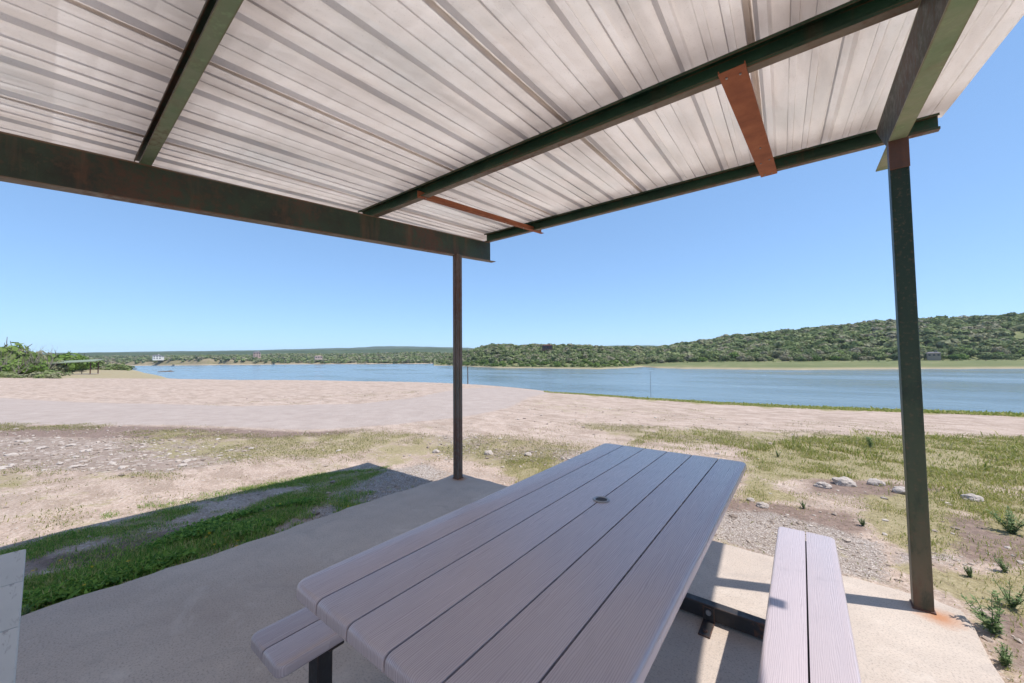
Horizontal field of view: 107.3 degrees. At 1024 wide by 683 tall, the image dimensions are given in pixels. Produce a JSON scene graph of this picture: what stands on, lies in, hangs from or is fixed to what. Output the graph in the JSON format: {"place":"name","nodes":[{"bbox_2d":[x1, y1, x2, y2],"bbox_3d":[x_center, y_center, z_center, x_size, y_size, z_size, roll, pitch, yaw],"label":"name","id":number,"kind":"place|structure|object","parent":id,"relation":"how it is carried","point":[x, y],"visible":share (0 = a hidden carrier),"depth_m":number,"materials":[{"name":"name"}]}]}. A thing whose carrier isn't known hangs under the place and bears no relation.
{"place":"outdoors","nodes":[
{"label":"outdoors","id":0,"kind":"place"},
{"bbox_2d":[42,346,473,353],"bbox_3d":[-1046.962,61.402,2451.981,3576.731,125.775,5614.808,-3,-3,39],"label":"distant hills","id":1,"kind":"structure","parent":0,"point":[383,347],"depth_m":3142.60,"materials":[{"name":"green plant"}]},
{"bbox_2d":[105,358,433,365],"bbox_3d":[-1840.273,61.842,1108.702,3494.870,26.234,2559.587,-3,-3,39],"label":"shore","id":2,"kind":"structure","parent":0,"point":[208,361],"depth_m":592.63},
{"bbox_2d":[152,354,163,359],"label":"house","id":3,"kind":"structure","parent":2,"relation":"on","point":[158,357],"depth_m":598.26,"materials":[{"name":"stone"}]},
{"bbox_2d":[253,351,260,357],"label":"house","id":4,"kind":"structure","parent":2,"relation":"on","point":[257,354],"depth_m":637.95,"materials":[{"name":"white brick"}]},
{"bbox_2d":[82,351,449,363],"bbox_3d":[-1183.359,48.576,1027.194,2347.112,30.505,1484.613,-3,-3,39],"label":"shore woodland","id":5,"kind":"object","parent":2,"relation":"on","point":[397,357],"visible":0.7,"depth_m":627.80,"materials":[{"name":"green plant"}]},
{"bbox_2d":[314,356,321,359],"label":"house","id":6,"kind":"structure","parent":2,"relation":"on","point":[317,357],"depth_m":557.23,"materials":[{"name":"white brick"}]},
{"bbox_2d":[43,345,657,355],"bbox_3d":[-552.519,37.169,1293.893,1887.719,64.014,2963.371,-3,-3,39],"label":"wooded ridge","id":7,"kind":"structure","parent":0,"point":[432,350],"depth_m":1588.26,"materials":[{"name":"green plant"}]},
{"bbox_2d":[0,369,1023,682],"bbox_3d":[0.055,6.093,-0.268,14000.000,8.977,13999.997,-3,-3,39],"label":"ground","id":8,"kind":"structure","parent":0,"point":[132,401],"depth_m":7.23,"materials":[{"name":"sand"}]},
{"bbox_2d":[0,362,15,372],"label":"tree","id":9,"kind":"object","parent":8,"relation":"on","point":[2,365],"visible":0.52,"depth_m":57.90,"materials":[{"name":"green plant"}]},
{"bbox_2d":[3,453,18,456],"bbox_3d":[-9.031,2.047,6.797,0.113,0.076,0.171,-2,-3,28],"label":"rock","id":10,"kind":"object","parent":8,"relation":"on","point":[10,454],"visible":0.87,"depth_m":6.77,"materials":[{"name":"stone"}]},
{"bbox_2d":[0,347,23,370],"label":"bare tree","id":11,"kind":"object","parent":8,"relation":"on","point":[5,362],"visible":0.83,"depth_m":58.25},
{"bbox_2d":[0,340,33,361],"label":"tree","id":12,"kind":"object","parent":8,"relation":"on","point":[15,352],"visible":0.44,"depth_m":65.54,"materials":[{"name":"green plant"}]},
{"bbox_2d":[0,355,37,373],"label":"tree","id":13,"kind":"object","parent":8,"relation":"on","point":[12,363],"visible":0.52,"depth_m":59.66,"materials":[{"name":"green plant"}]},
{"bbox_2d":[0,359,37,373],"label":"bare tree","id":14,"kind":"object","parent":8,"relation":"on","point":[18,367],"visible":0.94,"depth_m":56.02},
{"bbox_2d":[10,341,32,356],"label":"tree","id":15,"kind":"object","parent":8,"relation":"on","point":[20,349],"visible":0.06,"depth_m":72.75,"materials":[{"name":"green plant"}]},
{"bbox_2d":[21,604,31,615],"bbox_3d":[-3.097,1.718,2.398,0.067,0.102,0.096,0,-3,-5],"label":"weed plant","id":16,"kind":"object","parent":8,"relation":"on","point":[26,610],"visible":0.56,"depth_m":2.40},
{"bbox_2d":[20,357,50,373],"bbox_3d":[-78.969,4.456,61.806,4.621,3.690,4.144,2,-3,-42],"label":"tree","id":17,"kind":"object","parent":8,"relation":"on","point":[43,368],"visible":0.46,"depth_m":61.51,"materials":[{"name":"green plant"}]},
{"bbox_2d":[27,348,44,360],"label":"tree","id":18,"kind":"object","parent":8,"relation":"on","point":[36,355],"visible":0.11,"depth_m":74.19,"materials":[{"name":"green plant"}]},
{"bbox_2d":[25,344,52,371],"bbox_3d":[-78.221,3.328,62.135,3.878,6.192,3.225,-3,-3,39],"label":"bare tree","id":19,"kind":"object","parent":8,"relation":"on","point":[36,358],"visible":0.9,"depth_m":61.85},
{"bbox_2d":[32,350,50,359],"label":"tree","id":20,"kind":"object","parent":8,"relation":"on","point":[40,352],"visible":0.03,"depth_m":81.52,"materials":[{"name":"green plant"}]},
{"bbox_2d":[33,345,58,368],"bbox_3d":[-79.065,3.416,64.266,3.431,6.204,3.398,-2,-3,21],"label":"bare tree","id":21,"kind":"object","parent":8,"relation":"on","point":[47,360],"visible":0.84,"depth_m":64.44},
{"bbox_2d":[37,356,68,372],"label":"tree","id":22,"kind":"object","parent":8,"relation":"on","point":[60,367],"visible":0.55,"depth_m":65.92,"materials":[{"name":"green plant"}]},
{"bbox_2d":[46,351,77,371],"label":"tree","id":23,"kind":"object","parent":8,"relation":"on","point":[71,366],"visible":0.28,"depth_m":84.33,"materials":[{"name":"green plant"}]},
{"bbox_2d":[0,363,134,378],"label":"thicket scrub","id":24,"kind":"object","parent":8,"relation":"on","point":[50,374],"visible":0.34,"depth_m":53.67,"materials":[{"name":"green plant"}]},
{"bbox_2d":[51,351,83,371],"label":"tree","id":25,"kind":"object","parent":8,"relation":"on","point":[79,356],"visible":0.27,"depth_m":90.62,"materials":[{"name":"green plant"}]},
{"bbox_2d":[67,464,84,468],"bbox_3d":[-6.942,1.999,6.008,0.099,0.072,0.188,-3,-3,40],"label":"rock","id":26,"kind":"object","parent":8,"relation":"on","point":[76,466],"visible":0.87,"depth_m":5.98,"materials":[{"name":"stone"}]},
{"bbox_2d":[50,359,103,374],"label":"shelter","id":27,"kind":"object","parent":8,"relation":"on","point":[78,361],"visible":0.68,"depth_m":67.59,"materials":[{"name":"metal"}]},
{"bbox_2d":[70,351,90,370],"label":"tree","id":28,"kind":"object","parent":8,"relation":"on","point":[85,366],"visible":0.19,"depth_m":98.84,"materials":[{"name":"green plant"}]},
{"bbox_2d":[84,354,97,369],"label":"tree","id":29,"kind":"object","parent":8,"relation":"on","point":[94,364],"visible":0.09,"depth_m":109.51,"materials":[{"name":"green plant"}]},
{"bbox_2d":[92,358,104,369],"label":"tree","id":30,"kind":"object","parent":8,"relation":"on","point":[101,362],"visible":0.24,"depth_m":121.10,"materials":[{"name":"green plant"}]},
{"bbox_2d":[22,495,317,612],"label":"weed leaves","id":31,"kind":"object","parent":8,"relation":"on","point":[94,579],"visible":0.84,"depth_m":3.05,"materials":[{"name":"green plant"}]},
{"bbox_2d":[178,463,187,466],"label":"rock","id":32,"kind":"object","parent":8,"relation":"on","point":[183,464],"visible":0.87,"depth_m":6.14,"materials":[{"name":"stone"}]},
{"bbox_2d":[0,465,400,615],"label":"grass strip","id":33,"kind":"object","parent":8,"relation":"on","point":[218,539],"depth_m":3.59,"materials":[{"name":"plant"}]},
{"bbox_2d":[484,450,492,454],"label":"rock","id":34,"kind":"object","parent":8,"relation":"on","point":[489,452],"visible":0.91,"depth_m":7.03,"materials":[{"name":"stone"}]},
{"bbox_2d":[15,474,1004,682],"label":"concrete slab","id":35,"kind":"structure","parent":8,"relation":"on","point":[203,620],"depth_m":2.27,"materials":[{"name":"concrete"}]},
{"bbox_2d":[0,549,25,682],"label":"wall","id":36,"kind":"structure","parent":35,"relation":"on","point":[12,568],"depth_m":1.02,"materials":[{"name":"white paint"}]},
{"bbox_2d":[0,0,1023,614],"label":"picnic shelter","id":37,"kind":"object","parent":35,"relation":"on","point":[458,130],"visible":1,"depth_m":2.39,"materials":[{"name":"white metal"}]},
{"bbox_2d":[251,443,861,682],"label":"picnic table","id":38,"kind":"object","parent":35,"relation":"on","point":[583,567],"visible":1,"depth_m":1.26,"materials":[{"name":"grey wood"}]},
{"bbox_2d":[0,391,1023,651],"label":"scattered stones","id":39,"kind":"object","parent":8,"relation":"on","point":[164,457],"visible":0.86,"depth_m":6.90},
{"bbox_2d":[5,431,1023,679],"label":"gravel stones","id":40,"kind":"object","parent":8,"relation":"on","point":[733,517],"visible":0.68,"depth_m":3.70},
{"bbox_2d":[493,426,1023,682],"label":"grass patches","id":41,"kind":"object","parent":8,"relation":"on","point":[1008,456],"depth_m":5.83,"materials":[{"name":"plant"}]},
{"bbox_2d":[756,502,769,508],"bbox_3d":[2.712,1.773,4.070,0.120,0.078,0.106,-2,-3,27],"label":"rock","id":42,"kind":"object","parent":8,"relation":"on","point":[762,505],"visible":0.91,"depth_m":4.05,"materials":[{"name":"stone"}]},
{"bbox_2d":[813,482,831,488],"bbox_3d":[3.943,1.838,4.782,0.161,0.107,0.143,-1,-3,3],"label":"rock","id":43,"kind":"object","parent":8,"relation":"on","point":[824,485],"visible":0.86,"depth_m":4.75,"materials":[{"name":"stone"}]},
{"bbox_2d":[832,476,856,486],"bbox_3d":[4.326,1.840,4.908,0.235,0.157,0.194,-1,-3,16],"label":"rock","id":44,"kind":"object","parent":8,"relation":"on","point":[844,481],"visible":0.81,"depth_m":4.85,"materials":[{"name":"stone"}]},
{"bbox_2d":[858,518,864,525],"bbox_3d":[3.341,1.724,3.602,0.056,0.078,0.068,1,-3,-22],"label":"weed plant","id":45,"kind":"object","parent":8,"relation":"on","point":[861,522],"visible":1,"depth_m":3.59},
{"bbox_2d":[865,436,872,447],"bbox_3d":[6.906,1.943,7.280,0.153,0.229,0.145,-3,-3,39],"label":"weed plant","id":46,"kind":"object","parent":8,"relation":"on","point":[870,443],"visible":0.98,"depth_m":7.27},
{"bbox_2d":[867,478,885,485],"bbox_3d":[4.745,1.853,4.911,0.156,0.127,0.169,1,-3,-33],"label":"rock","id":47,"kind":"object","parent":8,"relation":"on","point":[873,481],"visible":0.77,"depth_m":4.88,"materials":[{"name":"stone"}]},
{"bbox_2d":[892,486,904,493],"bbox_3d":[4.751,1.830,4.598,0.159,0.120,0.180,1,-3,-26],"label":"rock","id":48,"kind":"object","parent":8,"relation":"on","point":[899,489],"visible":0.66,"depth_m":4.58,"materials":[{"name":"stone"}]},
{"bbox_2d":[963,566,973,577],"bbox_3d":[3.348,1.679,2.764,0.061,0.093,0.066,-3,-3,39],"label":"weed plant","id":49,"kind":"object","parent":8,"relation":"on","point":[969,573],"visible":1,"depth_m":2.76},
{"bbox_2d":[960,493,983,501],"bbox_3d":[5.341,1.821,4.366,0.180,0.117,0.159,-2,-3,33],"label":"rock","id":50,"kind":"object","parent":8,"relation":"on","point":[971,496],"visible":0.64,"depth_m":4.34,"materials":[{"name":"stone"}]},
{"bbox_2d":[961,589,1006,635],"bbox_3d":[2.801,1.594,2.217,0.243,0.226,0.136,-1,-3,7],"label":"weed plant","id":51,"kind":"object","parent":8,"relation":"on","point":[994,628],"visible":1,"depth_m":2.22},
{"bbox_2d":[993,556,1010,571],"bbox_3d":[3.681,1.671,2.829,0.086,0.109,0.070,-1,-3,4],"label":"weed plant","id":52,"kind":"object","parent":8,"relation":"on","point":[1002,567],"visible":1,"depth_m":2.82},
{"bbox_2d":[993,640,1013,666],"bbox_3d":[2.573,1.640,1.969,0.116,0.116,0.072,1,-3,-24],"label":"weed plant","id":53,"kind":"object","parent":8,"relation":"on","point":[1005,659],"visible":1,"depth_m":1.97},
{"bbox_2d":[986,506,1023,534],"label":"weed plant","id":54,"kind":"object","parent":8,"relation":"on","point":[1010,527],"visible":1,"depth_m":3.49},
{"bbox_2d":[992,578,1023,607],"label":"weed plant","id":55,"kind":"object","parent":8,"relation":"on","point":[1013,603],"visible":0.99,"depth_m":2.42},
{"bbox_2d":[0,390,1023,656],"bbox_3d":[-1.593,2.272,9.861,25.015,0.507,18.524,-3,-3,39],"label":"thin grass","id":56,"kind":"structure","parent":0,"point":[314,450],"depth_m":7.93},
{"bbox_2d":[0,15,1023,352],"label":"sky","id":57,"kind":"structure","parent":0,"point":[807,245],"materials":[{"name":"blue"}]},
{"bbox_2d":[542,344,551,351],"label":"house","id":58,"kind":"structure","parent":0,"point":[546,347],"depth_m":297.83,"materials":[{"name":"grey glass"}]},
{"bbox_2d":[132,364,1023,412],"bbox_3d":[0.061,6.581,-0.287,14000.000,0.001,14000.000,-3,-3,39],"label":"lake water","id":59,"kind":"structure","parent":0,"point":[993,390],"depth_m":102.21,"materials":[{"name":"liquid"}]},
{"bbox_2d":[434,327,1023,369],"bbox_3d":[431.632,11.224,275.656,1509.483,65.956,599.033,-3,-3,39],"label":"hill","id":60,"kind":"structure","parent":0,"point":[972,363],"depth_m":198.11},
{"bbox_2d":[632,357,642,364],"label":"hill tree","id":61,"kind":"object","parent":60,"relation":"on","point":[637,359],"visible":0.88,"depth_m":254.98,"materials":[{"name":"green plant"}]},
{"bbox_2d":[645,356,656,361],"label":"hill tree","id":62,"kind":"object","parent":60,"relation":"on","point":[652,358],"visible":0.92,"depth_m":262.49,"materials":[{"name":"green plant"}]},
{"bbox_2d":[666,355,676,361],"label":"hill tree","id":63,"kind":"object","parent":60,"relation":"on","point":[672,359],"visible":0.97,"depth_m":250.82,"materials":[{"name":"green plant"}]},
{"bbox_2d":[674,353,684,358],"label":"hill tree","id":64,"kind":"object","parent":60,"relation":"on","point":[680,355],"visible":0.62,"depth_m":256.60,"materials":[{"name":"green plant"}]},
{"bbox_2d":[685,354,692,360],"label":"hill tree","id":65,"kind":"object","parent":60,"relation":"on","point":[688,357],"visible":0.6,"depth_m":252.10,"materials":[{"name":"green plant"}]},
{"bbox_2d":[689,356,698,361],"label":"hill tree","id":66,"kind":"object","parent":60,"relation":"on","point":[694,358],"visible":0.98,"depth_m":245.64,"materials":[{"name":"green plant"}]},
{"bbox_2d":[697,357,707,361],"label":"hill tree","id":67,"kind":"object","parent":60,"relation":"on","point":[702,359],"visible":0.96,"depth_m":241.12,"materials":[{"name":"green plant"}]},
{"bbox_2d":[707,351,719,359],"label":"hill tree","id":68,"kind":"object","parent":60,"relation":"on","point":[714,356],"visible":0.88,"depth_m":249.31,"materials":[{"name":"green plant"}]},
{"bbox_2d":[720,356,729,360],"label":"hill tree","id":69,"kind":"object","parent":60,"relation":"on","point":[724,358],"visible":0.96,"depth_m":238.93,"materials":[{"name":"green plant"}]},
{"bbox_2d":[719,353,730,359],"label":"hill tree","id":70,"kind":"object","parent":60,"relation":"on","point":[721,356],"visible":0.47,"depth_m":242.71,"materials":[{"name":"green plant"}]},
{"bbox_2d":[436,312,1023,363],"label":"hill woodland","id":71,"kind":"object","parent":60,"relation":"on","point":[940,332],"visible":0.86,"depth_m":277.60,"materials":[{"name":"green plant"}]},
{"bbox_2d":[438,359,1023,367],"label":"shore scrub","id":72,"kind":"object","parent":60,"relation":"on","point":[852,360],"visible":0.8,"depth_m":223.88,"materials":[{"name":"green plant"}]},
{"bbox_2d":[727,351,739,358],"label":"hill tree","id":73,"kind":"object","parent":60,"relation":"on","point":[734,355],"visible":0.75,"depth_m":241.81,"materials":[{"name":"green plant"}]},
{"bbox_2d":[736,355,745,360],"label":"hill tree","id":74,"kind":"object","parent":60,"relation":"on","point":[741,358],"visible":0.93,"depth_m":231.34,"materials":[{"name":"green plant"}]},
{"bbox_2d":[744,355,754,360],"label":"hill tree","id":75,"kind":"object","parent":60,"relation":"on","point":[749,358],"visible":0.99,"depth_m":227.23,"materials":[{"name":"green plant"}]},
{"bbox_2d":[757,357,767,360],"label":"hill tree","id":76,"kind":"object","parent":60,"relation":"on","point":[761,359],"visible":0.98,"depth_m":225.26,"materials":[{"name":"green plant"}]},
{"bbox_2d":[770,349,787,357],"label":"hill tree","id":77,"kind":"object","parent":60,"relation":"on","point":[776,353],"visible":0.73,"depth_m":235.68,"materials":[{"name":"green plant"}]},
{"bbox_2d":[777,354,792,360],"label":"hill tree","id":78,"kind":"object","parent":60,"relation":"on","point":[784,358],"visible":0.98,"depth_m":220.22,"materials":[{"name":"green plant"}]},
{"bbox_2d":[794,356,807,360],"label":"hill tree","id":79,"kind":"object","parent":60,"relation":"on","point":[800,358],"visible":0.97,"depth_m":214.26,"materials":[{"name":"green plant"}]},
{"bbox_2d":[801,353,812,360],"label":"hill tree","id":80,"kind":"object","parent":60,"relation":"on","point":[809,358],"visible":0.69,"depth_m":215.65,"materials":[{"name":"green plant"}]},
{"bbox_2d":[802,351,816,355],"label":"hill tree","id":81,"kind":"object","parent":60,"relation":"on","point":[809,352],"visible":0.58,"depth_m":225.71,"materials":[{"name":"green plant"}]},
{"bbox_2d":[810,355,821,360],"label":"hill tree","id":82,"kind":"object","parent":60,"relation":"on","point":[815,358],"visible":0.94,"depth_m":216.36,"materials":[{"name":"green plant"}]},
{"bbox_2d":[818,352,830,359],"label":"hill tree","id":83,"kind":"object","parent":60,"relation":"on","point":[824,356],"visible":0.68,"depth_m":220.79,"materials":[{"name":"green plant"}]},
{"bbox_2d":[822,348,837,353],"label":"hill tree","id":84,"kind":"object","parent":60,"relation":"on","point":[826,351],"visible":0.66,"depth_m":230.52,"materials":[{"name":"green plant"}]},
{"bbox_2d":[827,352,841,356],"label":"hill tree","id":85,"kind":"object","parent":60,"relation":"on","point":[835,354],"visible":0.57,"depth_m":223.40,"materials":[{"name":"green plant"}]},
{"bbox_2d":[830,356,839,360],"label":"hill tree","id":86,"kind":"object","parent":60,"relation":"on","point":[835,358],"visible":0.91,"depth_m":219.39,"materials":[{"name":"green plant"}]},
{"bbox_2d":[839,355,849,360],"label":"hill tree","id":87,"kind":"object","parent":60,"relation":"on","point":[843,358],"visible":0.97,"depth_m":216.18,"materials":[{"name":"green plant"}]},
{"bbox_2d":[848,352,861,359],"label":"hill tree","id":88,"kind":"object","parent":60,"relation":"on","point":[855,356],"visible":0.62,"depth_m":219.59,"materials":[{"name":"green plant"}]},
{"bbox_2d":[860,346,877,354],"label":"hill tree","id":89,"kind":"object","parent":60,"relation":"on","point":[865,349],"visible":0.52,"depth_m":232.48,"materials":[{"name":"green plant"}]},
{"bbox_2d":[868,349,884,358],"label":"hill tree","id":90,"kind":"object","parent":60,"relation":"on","point":[873,353],"visible":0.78,"depth_m":222.14,"materials":[{"name":"green plant"}]},
{"bbox_2d":[875,354,888,359],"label":"hill tree","id":91,"kind":"object","parent":60,"relation":"on","point":[882,357],"visible":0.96,"depth_m":216.52,"materials":[{"name":"green plant"}]},
{"bbox_2d":[888,352,897,359],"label":"hill tree","id":92,"kind":"object","parent":60,"relation":"on","point":[893,356],"visible":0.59,"depth_m":211.61,"materials":[{"name":"green plant"}]},
{"bbox_2d":[888,346,897,353],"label":"hill tree","id":93,"kind":"object","parent":60,"relation":"on","point":[894,349],"visible":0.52,"depth_m":228.63,"materials":[{"name":"green plant"}]},
{"bbox_2d":[926,350,940,359],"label":"house","id":94,"kind":"structure","parent":60,"relation":"on","point":[936,355],"depth_m":206.73,"materials":[{"name":"stone"}]},
{"bbox_2d":[932,348,947,352],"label":"hill tree","id":95,"kind":"object","parent":60,"relation":"on","point":[941,350],"visible":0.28,"depth_m":218.56,"materials":[{"name":"green plant"}]},
{"bbox_2d":[943,354,960,359],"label":"hill tree","id":96,"kind":"object","parent":60,"relation":"on","point":[954,356],"visible":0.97,"depth_m":205.53,"materials":[{"name":"green plant"}]},
{"bbox_2d":[945,347,962,353],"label":"hill tree","id":97,"kind":"object","parent":60,"relation":"on","point":[951,350],"visible":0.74,"depth_m":218.39,"materials":[{"name":"green plant"}]},
{"bbox_2d":[959,354,970,359],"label":"hill tree","id":98,"kind":"object","parent":60,"relation":"on","point":[964,356],"visible":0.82,"depth_m":207.41,"materials":[{"name":"green plant"}]},
{"bbox_2d":[960,347,979,356],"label":"hill tree","id":99,"kind":"object","parent":60,"relation":"on","point":[971,352],"visible":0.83,"depth_m":213.01,"materials":[{"name":"green plant"}]},
{"bbox_2d":[972,344,991,354],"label":"hill tree","id":100,"kind":"object","parent":60,"relation":"on","point":[981,348],"visible":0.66,"depth_m":218.29,"materials":[{"name":"green plant"}]},
{"bbox_2d":[976,352,993,359],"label":"hill tree","id":101,"kind":"object","parent":60,"relation":"on","point":[987,356],"visible":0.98,"depth_m":205.06,"materials":[{"name":"green plant"}]},
{"bbox_2d":[985,345,1005,352],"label":"hill tree","id":102,"kind":"object","parent":60,"relation":"on","point":[995,349],"visible":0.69,"depth_m":215.50,"materials":[{"name":"green plant"}]},
{"bbox_2d":[991,353,1006,358],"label":"hill tree","id":103,"kind":"object","parent":60,"relation":"on","point":[998,356],"visible":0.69,"depth_m":204.65,"materials":[{"name":"green plant"}]},
{"bbox_2d":[999,350,1011,355],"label":"hill tree","id":104,"kind":"object","parent":60,"relation":"on","point":[1006,352],"visible":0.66,"depth_m":212.20,"materials":[{"name":"green plant"}]},
{"bbox_2d":[1006,356,1018,359],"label":"hill tree","id":105,"kind":"object","parent":60,"relation":"on","point":[1011,357],"visible":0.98,"depth_m":201.27,"materials":[{"name":"green plant"}]},
{"bbox_2d":[1006,353,1021,357],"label":"hill tree","id":106,"kind":"object","parent":60,"relation":"on","point":[1017,355],"visible":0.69,"depth_m":205.28,"materials":[{"name":"green plant"}]},
{"bbox_2d":[1008,347,1022,353],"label":"hill tree","id":107,"kind":"object","parent":60,"relation":"on","point":[1013,349],"visible":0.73,"depth_m":214.16,"materials":[{"name":"green plant"}]},
{"bbox_2d":[1012,349,1023,355],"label":"hill tree","id":108,"kind":"object","parent":60,"relation":"on","point":[1021,352],"visible":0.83,"depth_m":210.23,"materials":[{"name":"green plant"}]},
{"bbox_2d":[544,390,1023,416],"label":"bank grass","id":109,"kind":"structure","parent":0,"point":[986,412],"depth_m":15.09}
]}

